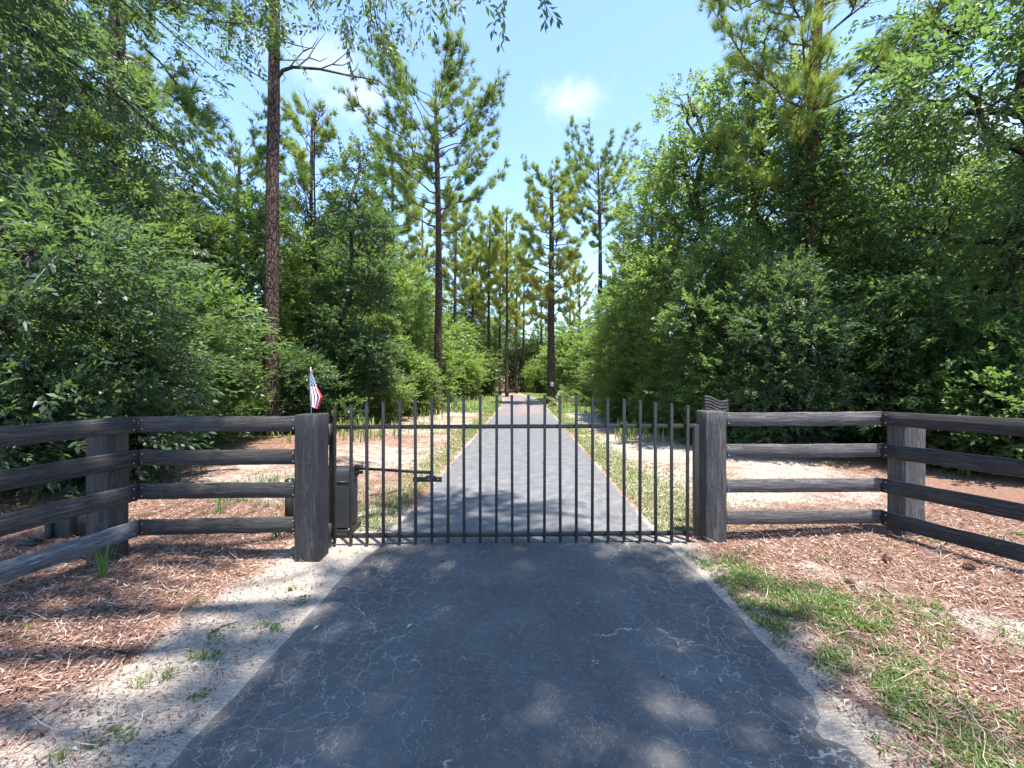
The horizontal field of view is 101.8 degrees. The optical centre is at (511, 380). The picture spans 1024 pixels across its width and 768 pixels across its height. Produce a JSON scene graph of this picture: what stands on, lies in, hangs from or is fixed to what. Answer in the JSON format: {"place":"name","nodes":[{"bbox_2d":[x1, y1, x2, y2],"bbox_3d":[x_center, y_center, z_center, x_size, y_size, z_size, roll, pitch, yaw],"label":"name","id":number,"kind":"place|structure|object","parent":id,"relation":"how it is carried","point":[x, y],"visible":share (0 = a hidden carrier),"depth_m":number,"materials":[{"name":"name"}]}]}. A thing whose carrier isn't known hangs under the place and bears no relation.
{"place":"outdoors","nodes":[
{"label":"outdoors","id":0,"kind":"place"},
{"bbox_2d":[219,394,689,443],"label":"tall grass","id":1,"kind":"structure","parent":0,"point":[630,437],"depth_m":13.05,"materials":[{"name":"green plant"}]},
{"bbox_2d":[405,392,614,412],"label":"grass","id":2,"kind":"structure","parent":0,"point":[490,402],"depth_m":28.20,"materials":[{"name":"green plant"}]},
{"bbox_2d":[0,0,1022,361],"label":"sky","id":3,"kind":"structure","parent":0,"point":[601,64],"materials":[{"name":"blue"}]},
{"bbox_2d":[0,383,1023,767],"bbox_3d":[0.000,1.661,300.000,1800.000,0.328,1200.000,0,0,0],"label":"ground","id":4,"kind":"structure","parent":0,"point":[834,723],"depth_m":3.15,"materials":[{"name":"beige sand"}]},
{"bbox_2d":[0,356,125,500],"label":"leafy shrub","id":5,"kind":"object","parent":4,"relation":"on","point":[25,450],"visible":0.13,"depth_m":5.82,"materials":[{"name":"green plant"}]},
{"bbox_2d":[44,499,85,539],"bbox_3d":[-4.594,1.494,4.338,0.405,0.452,0.245,0,0,0],"label":"utility box","id":6,"kind":"object","parent":4,"relation":"on","point":[71,527],"visible":0.27,"depth_m":4.25,"materials":[{"name":"green paint"}]},
{"bbox_2d":[0,0,179,213],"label":"pine tree","id":7,"kind":"object","parent":4,"relation":"on","point":[139,57],"visible":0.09,"depth_m":15.14,"materials":[{"name":"green plant"}]},
{"bbox_2d":[88,536,118,578],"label":"sword leaf plant","id":8,"kind":"object","parent":4,"relation":"on","point":[102,565],"visible":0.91,"depth_m":3.42,"materials":[{"name":"green plant"}]},
{"bbox_2d":[4,108,206,289],"bbox_3d":[-11.937,-2.680,11.604,6.018,9.015,5.945,0,0,-28],"label":"oak tree","id":9,"kind":"object","parent":4,"relation":"on","point":[41,129],"visible":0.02,"depth_m":11.19,"materials":[{"name":"green plant"}]},
{"bbox_2d":[0,0,215,351],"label":"oak tree","id":10,"kind":"object","parent":4,"relation":"on","point":[101,171],"visible":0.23,"depth_m":8.74,"materials":[{"name":"green plant"}]},
{"bbox_2d":[21,338,210,471],"bbox_3d":[-7.431,0.538,7.329,3.564,2.700,2.949,0,0,-34],"label":"leafy shrub","id":11,"kind":"object","parent":4,"relation":"on","point":[141,434],"visible":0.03,"depth_m":7.48,"materials":[{"name":"green plant"}]},
{"bbox_2d":[0,146,244,507],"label":"bush","id":12,"kind":"object","parent":4,"relation":"on","point":[32,348],"visible":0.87,"depth_m":5.67,"materials":[{"name":"green plant"}]},
{"bbox_2d":[74,138,199,351],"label":"slender tree","id":13,"kind":"object","parent":4,"relation":"on","point":[167,228],"visible":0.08,"depth_m":9.53,"materials":[{"name":"green plant"}]},
{"bbox_2d":[0,220,274,449],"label":"oak tree","id":14,"kind":"object","parent":4,"relation":"on","point":[208,326],"visible":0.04,"depth_m":8.58,"materials":[{"name":"green plant"}]},
{"bbox_2d":[0,0,292,249],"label":"pine tree","id":15,"kind":"object","parent":4,"relation":"on","point":[189,104],"visible":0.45,"depth_m":11.80,"materials":[{"name":"green plant"}]},
{"bbox_2d":[99,364,223,450],"bbox_3d":[-7.416,0.590,8.350,2.776,2.542,3.354,0,0,4],"label":"leafy shrub","id":16,"kind":"object","parent":4,"relation":"on","point":[213,410],"visible":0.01,"depth_m":8.77,"materials":[{"name":"green plant"}]},
{"bbox_2d":[0,413,328,583],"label":"board fence","id":17,"kind":"object","parent":4,"relation":"on","point":[106,463],"visible":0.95,"depth_m":3.86,"materials":[{"name":"grey wood"}]},
{"bbox_2d":[310,367,321,412],"bbox_3d":[-1.899,0.097,4.036,0.120,0.462,0.048,0,0,0],"label":"stick flag","id":18,"kind":"object","parent":17,"relation":"on","point":[315,397],"visible":1,"depth_m":4.03,"materials":[{"name":"multicoloured fabric"}]},
{"bbox_2d":[328,395,698,543],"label":"metal gate","id":19,"kind":"structure","parent":17,"relation":"attached to","point":[496,534],"depth_m":4.29,"materials":[{"name":"grey metal"}]},
{"bbox_2d":[0,0,343,321],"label":"leaning oak","id":20,"kind":"object","parent":4,"relation":"on","point":[34,33],"visible":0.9,"depth_m":6.88,"materials":[{"name":"green plant"}]},
{"bbox_2d":[59,224,294,447],"bbox_3d":[-8.567,-0.507,10.349,5.703,5.589,5.727,0,0,1],"label":"leafy shrub","id":21,"kind":"object","parent":4,"relation":"on","point":[213,291],"visible":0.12,"depth_m":10.51,"materials":[{"name":"green plant"}]},
{"bbox_2d":[164,177,243,312],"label":"slender tree","id":22,"kind":"object","parent":4,"relation":"on","point":[196,239],"visible":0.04,"depth_m":13.48,"materials":[{"name":"green plant"}]},
{"bbox_2d":[161,369,251,449],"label":"leafy shrub","id":23,"kind":"object","parent":4,"relation":"on","point":[236,409],"visible":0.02,"depth_m":9.70,"materials":[{"name":"green plant"}]},
{"bbox_2d":[160,60,316,285],"bbox_3d":[-11.295,-5.339,17.364,5.957,14.366,5.387,0,0,31],"label":"pine tree","id":24,"kind":"object","parent":4,"relation":"on","point":[256,160],"visible":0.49,"depth_m":16.77,"materials":[{"name":"green plant"}]},
{"bbox_2d":[217,274,279,387],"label":"broadleaf tree","id":25,"kind":"object","parent":4,"relation":"on","point":[241,293],"visible":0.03,"depth_m":13.87,"materials":[{"name":"green plant"}]},
{"bbox_2d":[176,165,346,371],"bbox_3d":[-9.566,-2.614,15.355,6.725,9.674,6.165,0,0,-16],"label":"broadleaf tree","id":26,"kind":"object","parent":4,"relation":"on","point":[255,220],"visible":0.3,"depth_m":14.80,"materials":[{"name":"green plant"}]},
{"bbox_2d":[243,340,348,435],"bbox_3d":[-7.204,0.395,13.762,3.540,3.469,3.554,0,0,18],"label":"leafy shrub","id":27,"kind":"object","parent":4,"relation":"on","point":[295,365],"visible":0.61,"depth_m":13.29,"materials":[{"name":"green plant"}]},
{"bbox_2d":[207,460,397,508],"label":"weedy grass","id":28,"kind":"structure","parent":4,"relation":"on","point":[268,480],"depth_m":6.43,"materials":[{"name":"green plant"}]},
{"bbox_2d":[233,0,378,435],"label":"pine tree","id":29,"kind":"object","parent":4,"relation":"on","point":[271,275],"visible":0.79,"depth_m":12.74,"materials":[{"name":"brown plant"}]},
{"bbox_2d":[261,89,355,268],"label":"pine tree","id":30,"kind":"object","parent":4,"relation":"on","point":[300,154],"visible":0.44,"depth_m":23.17,"materials":[{"name":"green plant"}]},
{"bbox_2d":[262,258,355,352],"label":"broadleaf tree","id":31,"kind":"object","parent":4,"relation":"on","point":[293,305],"visible":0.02,"depth_m":19.93,"materials":[{"name":"green plant"}]},
{"bbox_2d":[285,87,337,351],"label":"pine tree","id":32,"kind":"object","parent":4,"relation":"on","point":[315,199],"visible":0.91,"depth_m":17.49,"materials":[{"name":"green plant"}]},
{"bbox_2d":[280,187,348,353],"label":"slender tree","id":33,"kind":"object","parent":4,"relation":"on","point":[319,268],"visible":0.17,"depth_m":17.95,"materials":[{"name":"green plant"}]},
{"bbox_2d":[283,339,387,429],"bbox_3d":[-6.518,0.323,15.231,3.752,3.662,3.737,0,0,-7],"label":"leafy shrub","id":34,"kind":"object","parent":4,"relation":"on","point":[346,400],"visible":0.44,"depth_m":14.73,"materials":[{"name":"green plant"}]},
{"bbox_2d":[294,209,379,408],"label":"broadleaf tree","id":35,"kind":"object","parent":4,"relation":"on","point":[332,261],"visible":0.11,"depth_m":22.22,"materials":[{"name":"green plant"}]},
{"bbox_2d":[115,0,562,88],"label":"overhanging oak","id":36,"kind":"object","parent":4,"relation":"on","point":[347,38],"visible":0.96,"depth_m":7.01,"materials":[{"name":"green plant"}]},
{"bbox_2d":[299,128,410,423],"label":"slender tree","id":37,"kind":"object","parent":4,"relation":"on","point":[340,218],"visible":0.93,"depth_m":15.04,"materials":[{"name":"green plant"}]},
{"bbox_2d":[285,465,429,533],"bbox_3d":[-1.677,1.351,4.686,1.738,0.802,0.338,0,0,8],"label":"gate opener","id":38,"kind":"object","parent":4,"relation":"on","point":[342,499],"visible":0.69,"depth_m":4.58,"materials":[{"name":"plastic"}]},
{"bbox_2d":[333,231,418,343],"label":"broadleaf tree","id":39,"kind":"object","parent":4,"relation":"on","point":[401,254],"visible":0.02,"depth_m":32.63,"materials":[{"name":"green plant"}]},
{"bbox_2d":[345,205,421,386],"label":"slender tree","id":40,"kind":"object","parent":4,"relation":"on","point":[401,282],"visible":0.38,"depth_m":19.29,"materials":[{"name":"green plant"}]},
{"bbox_2d":[343,343,423,423],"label":"leafy shrub","id":41,"kind":"object","parent":4,"relation":"on","point":[391,406],"visible":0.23,"depth_m":17.22,"materials":[{"name":"green plant"}]},
{"bbox_2d":[347,122,429,330],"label":"pine tree","id":42,"kind":"object","parent":4,"relation":"on","point":[412,184],"visible":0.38,"depth_m":29.29,"materials":[{"name":"green plant"}]},
{"bbox_2d":[368,285,446,405],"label":"broadleaf tree","id":43,"kind":"object","parent":4,"relation":"on","point":[417,336],"visible":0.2,"depth_m":23.18,"materials":[{"name":"green plant"}]},
{"bbox_2d":[388,256,442,355],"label":"broadleaf tree","id":44,"kind":"object","parent":4,"relation":"on","point":[425,286],"visible":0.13,"depth_m":37.63,"materials":[{"name":"green plant"}]},
{"bbox_2d":[393,344,446,415],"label":"leafy shrub","id":45,"kind":"object","parent":4,"relation":"on","point":[420,367],"visible":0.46,"depth_m":20.49,"materials":[{"name":"green plant"}]},
{"bbox_2d":[399,204,443,321],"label":"pine tree","id":46,"kind":"object","parent":4,"relation":"on","point":[420,235],"visible":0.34,"depth_m":43.43,"materials":[{"name":"green plant"}]},
{"bbox_2d":[331,0,513,412],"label":"pine tree","id":47,"kind":"object","parent":4,"relation":"on","point":[449,74],"visible":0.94,"depth_m":21.51,"materials":[{"name":"green plant"}]},
{"bbox_2d":[400,250,457,332],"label":"broadleaf tree","id":48,"kind":"object","parent":4,"relation":"on","point":[445,290],"visible":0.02,"depth_m":45.75,"materials":[{"name":"green plant"}]},
{"bbox_2d":[412,312,467,401],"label":"broadleaf tree","id":49,"kind":"object","parent":4,"relation":"on","point":[447,355],"visible":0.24,"depth_m":32.64,"materials":[{"name":"green plant"}]},
{"bbox_2d":[428,183,484,344],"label":"pine tree","id":50,"kind":"object","parent":4,"relation":"on","point":[456,267],"visible":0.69,"depth_m":39.82,"materials":[{"name":"green plant"}]},
{"bbox_2d":[424,307,491,397],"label":"broadleaf tree","id":51,"kind":"object","parent":4,"relation":"on","point":[454,337],"visible":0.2,"depth_m":37.60,"materials":[{"name":"green plant"}]},
{"bbox_2d":[442,232,482,360],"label":"pine tree","id":52,"kind":"object","parent":4,"relation":"on","point":[461,274],"visible":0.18,"depth_m":51.30,"materials":[{"name":"green plant"}]},
{"bbox_2d":[443,356,487,400],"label":"leafy shrub","id":53,"kind":"object","parent":4,"relation":"on","point":[474,375],"visible":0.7,"depth_m":36.41,"materials":[{"name":"green plant"}]},
{"bbox_2d":[444,283,494,362],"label":"broadleaf tree","id":54,"kind":"object","parent":4,"relation":"on","point":[469,315],"visible":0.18,"depth_m":51.27,"materials":[{"name":"green plant"}]},
{"bbox_2d":[446,228,497,352],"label":"pine tree","id":55,"kind":"object","parent":4,"relation":"on","point":[463,253],"visible":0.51,"depth_m":46.77,"materials":[{"name":"green plant"}]},
{"bbox_2d":[442,305,504,395],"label":"broadleaf tree","id":56,"kind":"object","parent":4,"relation":"on","point":[473,333],"visible":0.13,"depth_m":43.54,"materials":[{"name":"green plant"}]},
{"bbox_2d":[460,202,513,395],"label":"pine tree","id":57,"kind":"object","parent":4,"relation":"on","point":[481,271],"visible":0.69,"depth_m":44.76,"materials":[{"name":"green plant"}]},
{"bbox_2d":[476,364,504,395],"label":"leafy shrub","id":58,"kind":"object","parent":4,"relation":"on","point":[494,381],"visible":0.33,"depth_m":45.26,"materials":[{"name":"green plant"}]},
{"bbox_2d":[478,318,509,391],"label":"broadleaf tree","id":59,"kind":"object","parent":4,"relation":"on","point":[493,340],"visible":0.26,"depth_m":59.45,"materials":[{"name":"green plant"}]},
{"bbox_2d":[479,232,517,394],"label":"pine tree","id":60,"kind":"object","parent":4,"relation":"on","point":[510,277],"visible":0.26,"depth_m":49.81,"materials":[{"name":"green plant"}]},
{"bbox_2d":[481,204,526,396],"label":"pine tree","id":61,"kind":"object","parent":4,"relation":"on","point":[501,257],"visible":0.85,"depth_m":43.76,"materials":[{"name":"green plant"}]},
{"bbox_2d":[490,302,525,390],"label":"broadleaf tree","id":62,"kind":"object","parent":4,"relation":"on","point":[504,321],"visible":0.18,"depth_m":67.22,"materials":[{"name":"green plant"}]},
{"bbox_2d":[0,429,1023,767],"bbox_3d":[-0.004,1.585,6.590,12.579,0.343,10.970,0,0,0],"label":"pine straw","id":63,"kind":"object","parent":4,"relation":"on","point":[56,648],"visible":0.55,"depth_m":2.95,"materials":[{"name":"brown plant"}]},
{"bbox_2d":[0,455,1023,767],"bbox_3d":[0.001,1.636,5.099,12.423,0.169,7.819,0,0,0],"label":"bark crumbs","id":64,"kind":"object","parent":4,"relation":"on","point":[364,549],"visible":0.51,"depth_m":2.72,"materials":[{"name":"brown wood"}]},
{"bbox_2d":[497,232,536,393],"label":"pine tree","id":65,"kind":"object","parent":4,"relation":"on","point":[523,314],"visible":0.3,"depth_m":55.83,"materials":[{"name":"green plant"}]},
{"bbox_2d":[501,333,543,391],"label":"broadleaf tree","id":66,"kind":"object","parent":4,"relation":"on","point":[529,358],"visible":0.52,"depth_m":62.09,"materials":[{"name":"green plant"}]},
{"bbox_2d":[505,257,543,391],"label":"pine tree","id":67,"kind":"object","parent":4,"relation":"on","point":[523,327],"visible":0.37,"depth_m":59.83,"materials":[{"name":"green plant"}]},
{"bbox_2d":[519,362,546,392],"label":"leafy shrub","id":68,"kind":"object","parent":4,"relation":"on","point":[532,382],"visible":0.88,"depth_m":57.31,"materials":[{"name":"green plant"}]},
{"bbox_2d":[374,292,702,390],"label":"wood","id":69,"kind":"object","parent":4,"relation":"on","point":[527,329],"visible":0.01,"depth_m":67.48,"materials":[{"name":"green plant"}]},
{"bbox_2d":[518,322,560,390],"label":"broadleaf tree","id":70,"kind":"object","parent":4,"relation":"on","point":[538,337],"visible":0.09,"depth_m":65.22,"materials":[{"name":"green plant"}]},
{"bbox_2d":[525,271,557,362],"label":"pine tree","id":71,"kind":"object","parent":4,"relation":"on","point":[541,324],"visible":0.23,"depth_m":61.69,"materials":[{"name":"green plant"}]},
{"bbox_2d":[512,152,591,403],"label":"pine tree","id":72,"kind":"object","parent":4,"relation":"on","point":[565,212],"visible":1,"depth_m":29.52,"materials":[{"name":"green plant"}]},
{"bbox_2d":[533,326,574,392],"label":"broadleaf tree","id":73,"kind":"object","parent":4,"relation":"on","point":[544,366],"visible":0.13,"depth_m":54.31,"materials":[{"name":"green plant"}]},
{"bbox_2d":[540,312,595,390],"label":"broadleaf tree","id":74,"kind":"object","parent":4,"relation":"on","point":[564,344],"visible":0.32,"depth_m":46.49,"materials":[{"name":"green plant"}]},
{"bbox_2d":[554,251,589,337],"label":"pine tree","id":75,"kind":"object","parent":4,"relation":"on","point":[568,292],"visible":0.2,"depth_m":57.21,"materials":[{"name":"green plant"}]},
{"bbox_2d":[546,382,598,405],"bbox_3d":[4.681,0.878,27.612,5.101,1.858,4.112,0,0,0],"label":"saw palmetto","id":76,"kind":"object","parent":4,"relation":"on","point":[563,393],"visible":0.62,"depth_m":26.83,"materials":[{"name":"green plant"}]},
{"bbox_2d":[561,259,597,339],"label":"pine tree","id":77,"kind":"object","parent":4,"relation":"on","point":[586,294],"visible":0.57,"depth_m":47.67,"materials":[{"name":"green plant"}]},
{"bbox_2d":[557,326,614,396],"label":"broadleaf tree","id":78,"kind":"object","parent":4,"relation":"on","point":[583,351],"visible":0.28,"depth_m":32.68,"materials":[{"name":"green plant"}]},
{"bbox_2d":[573,356,619,405],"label":"leafy shrub","id":79,"kind":"object","parent":4,"relation":"on","point":[588,393],"visible":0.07,"depth_m":27.23,"materials":[{"name":"green plant"}]},
{"bbox_2d":[559,114,642,343],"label":"pine tree","id":80,"kind":"object","parent":4,"relation":"on","point":[580,154],"visible":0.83,"depth_m":33.15,"materials":[{"name":"green plant"}]},
{"bbox_2d":[578,279,659,414],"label":"broadleaf tree","id":81,"kind":"object","parent":4,"relation":"on","point":[594,375],"visible":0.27,"depth_m":19.81,"materials":[{"name":"green plant"}]},
{"bbox_2d":[590,352,650,422],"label":"leafy shrub","id":82,"kind":"object","parent":4,"relation":"on","point":[617,383],"visible":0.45,"depth_m":17.05,"materials":[{"name":"green plant"}]},
{"bbox_2d":[601,242,666,360],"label":"broadleaf tree","id":83,"kind":"object","parent":4,"relation":"on","point":[628,253],"visible":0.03,"depth_m":29.67,"materials":[{"name":"green plant"}]},
{"bbox_2d":[590,133,725,421],"bbox_3d":[5.656,-3.842,16.778,5.995,11.486,5.299,0,0,-36],"label":"broadleaf tree","id":84,"kind":"object","parent":4,"relation":"on","point":[627,205],"visible":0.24,"depth_m":16.76,"materials":[{"name":"green plant"}]},
{"bbox_2d":[618,346,700,436],"bbox_3d":[5.269,0.465,13.600,3.357,3.276,3.343,0,0,39],"label":"leafy shrub","id":85,"kind":"object","parent":4,"relation":"on","point":[647,410],"visible":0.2,"depth_m":13.38,"materials":[{"name":"green plant"}]},
{"bbox_2d":[608,62,787,398],"bbox_3d":[6.491,-4.313,13.670,6.516,12.485,5.760,0,0,12],"label":"broadleaf tree","id":86,"kind":"object","parent":4,"relation":"on","point":[664,185],"visible":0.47,"depth_m":13.17,"materials":[{"name":"green plant"}]},
{"bbox_2d":[642,354,773,444],"bbox_3d":[5.351,0.583,11.070,3.564,2.700,2.949,0,0,43],"label":"leafy shrub","id":87,"kind":"object","parent":4,"relation":"on","point":[669,395],"visible":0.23,"depth_m":11.11,"materials":[{"name":"green plant"}]},
{"bbox_2d":[647,216,813,443],"bbox_3d":[5.164,-0.968,10.500,4.110,5.912,3.767,0,0,-13],"label":"broadleaf tree","id":88,"kind":"object","parent":4,"relation":"on","point":[688,298],"visible":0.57,"depth_m":10.05,"materials":[{"name":"green plant"}]},
{"bbox_2d":[637,0,884,375],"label":"broadleaf tree","id":89,"kind":"object","parent":4,"relation":"on","point":[770,237],"visible":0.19,"depth_m":11.53,"materials":[{"name":"green plant"}]},
{"bbox_2d":[713,245,877,459],"bbox_3d":[5.730,-0.453,8.751,2.968,4.658,3.238,0,0,-9],"label":"broadleaf tree","id":90,"kind":"object","parent":4,"relation":"on","point":[801,324],"visible":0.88,"depth_m":8.50,"materials":[{"name":"green plant"}]},
{"bbox_2d":[694,0,962,443],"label":"pine tree","id":91,"kind":"object","parent":4,"relation":"on","point":[803,152],"visible":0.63,"depth_m":9.51,"materials":[{"name":"green plant"}]},
{"bbox_2d":[686,534,1023,767],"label":"verge grass","id":92,"kind":"structure","parent":4,"relation":"on","point":[969,736],"depth_m":2.61,"materials":[{"name":"green plant"}]},
{"bbox_2d":[696,410,1023,562],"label":"board fence","id":93,"kind":"object","parent":4,"relation":"on","point":[906,453],"visible":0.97,"depth_m":4.36,"materials":[{"name":"grey wood"}]},
{"bbox_2d":[704,396,728,411],"bbox_3d":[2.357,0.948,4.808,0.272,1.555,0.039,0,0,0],"label":"wavy plaque","id":94,"kind":"object","parent":93,"relation":"on","point":[713,403],"visible":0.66,"depth_m":4.79,"materials":[{"name":"grey metal"}]},
{"bbox_2d":[799,161,955,374],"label":"oak tree","id":95,"kind":"object","parent":4,"relation":"on","point":[870,226],"visible":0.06,"depth_m":10.57,"materials":[{"name":"green plant"}]},
{"bbox_2d":[845,367,952,450],"bbox_3d":[8.825,0.625,8.949,2.706,2.478,3.270,0,0,27],"label":"leafy shrub","id":96,"kind":"object","parent":4,"relation":"on","point":[880,432],"visible":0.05,"depth_m":8.92,"materials":[{"name":"green plant"}]},
{"bbox_2d":[787,250,1023,468],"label":"oak tree","id":97,"kind":"object","parent":4,"relation":"on","point":[935,321],"visible":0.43,"depth_m":7.89,"materials":[{"name":"green plant"}]},
{"bbox_2d":[789,0,1023,400],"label":"oak tree","id":98,"kind":"object","parent":4,"relation":"on","point":[1010,246],"visible":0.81,"depth_m":8.16,"materials":[{"name":"green plant"}]},
{"bbox_2d":[820,92,996,312],"bbox_3d":[12.348,-3.628,13.247,5.788,10.879,6.158,0,0,45],"label":"oak tree","id":99,"kind":"object","parent":4,"relation":"on","point":[926,181],"visible":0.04,"depth_m":12.30,"materials":[{"name":"green plant"}]},
{"bbox_2d":[853,339,1023,475],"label":"leafy shrub","id":100,"kind":"object","parent":4,"relation":"on","point":[903,390],"visible":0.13,"depth_m":7.82,"materials":[{"name":"green plant"}]},
{"bbox_2d":[860,82,1023,317],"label":"broadleaf tree","id":101,"kind":"object","parent":4,"relation":"on","point":[983,177],"visible":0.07,"depth_m":11.52,"materials":[{"name":"green plant"}]},
{"bbox_2d":[893,339,1023,478],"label":"leafy shrub","id":102,"kind":"object","parent":4,"relation":"on","point":[1004,384],"visible":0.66,"depth_m":6.81,"materials":[{"name":"green plant"}]},
{"bbox_2d":[167,396,871,767],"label":"driveway","id":103,"kind":"structure","parent":0,"point":[465,670],"depth_m":2.50,"materials":[{"name":"grey asphalt"}]},
{"bbox_2d":[208,401,1007,530],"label":"meadow grass","id":104,"kind":"structure","parent":0,"point":[564,419],"depth_m":7.31,"materials":[{"name":"green plant"}]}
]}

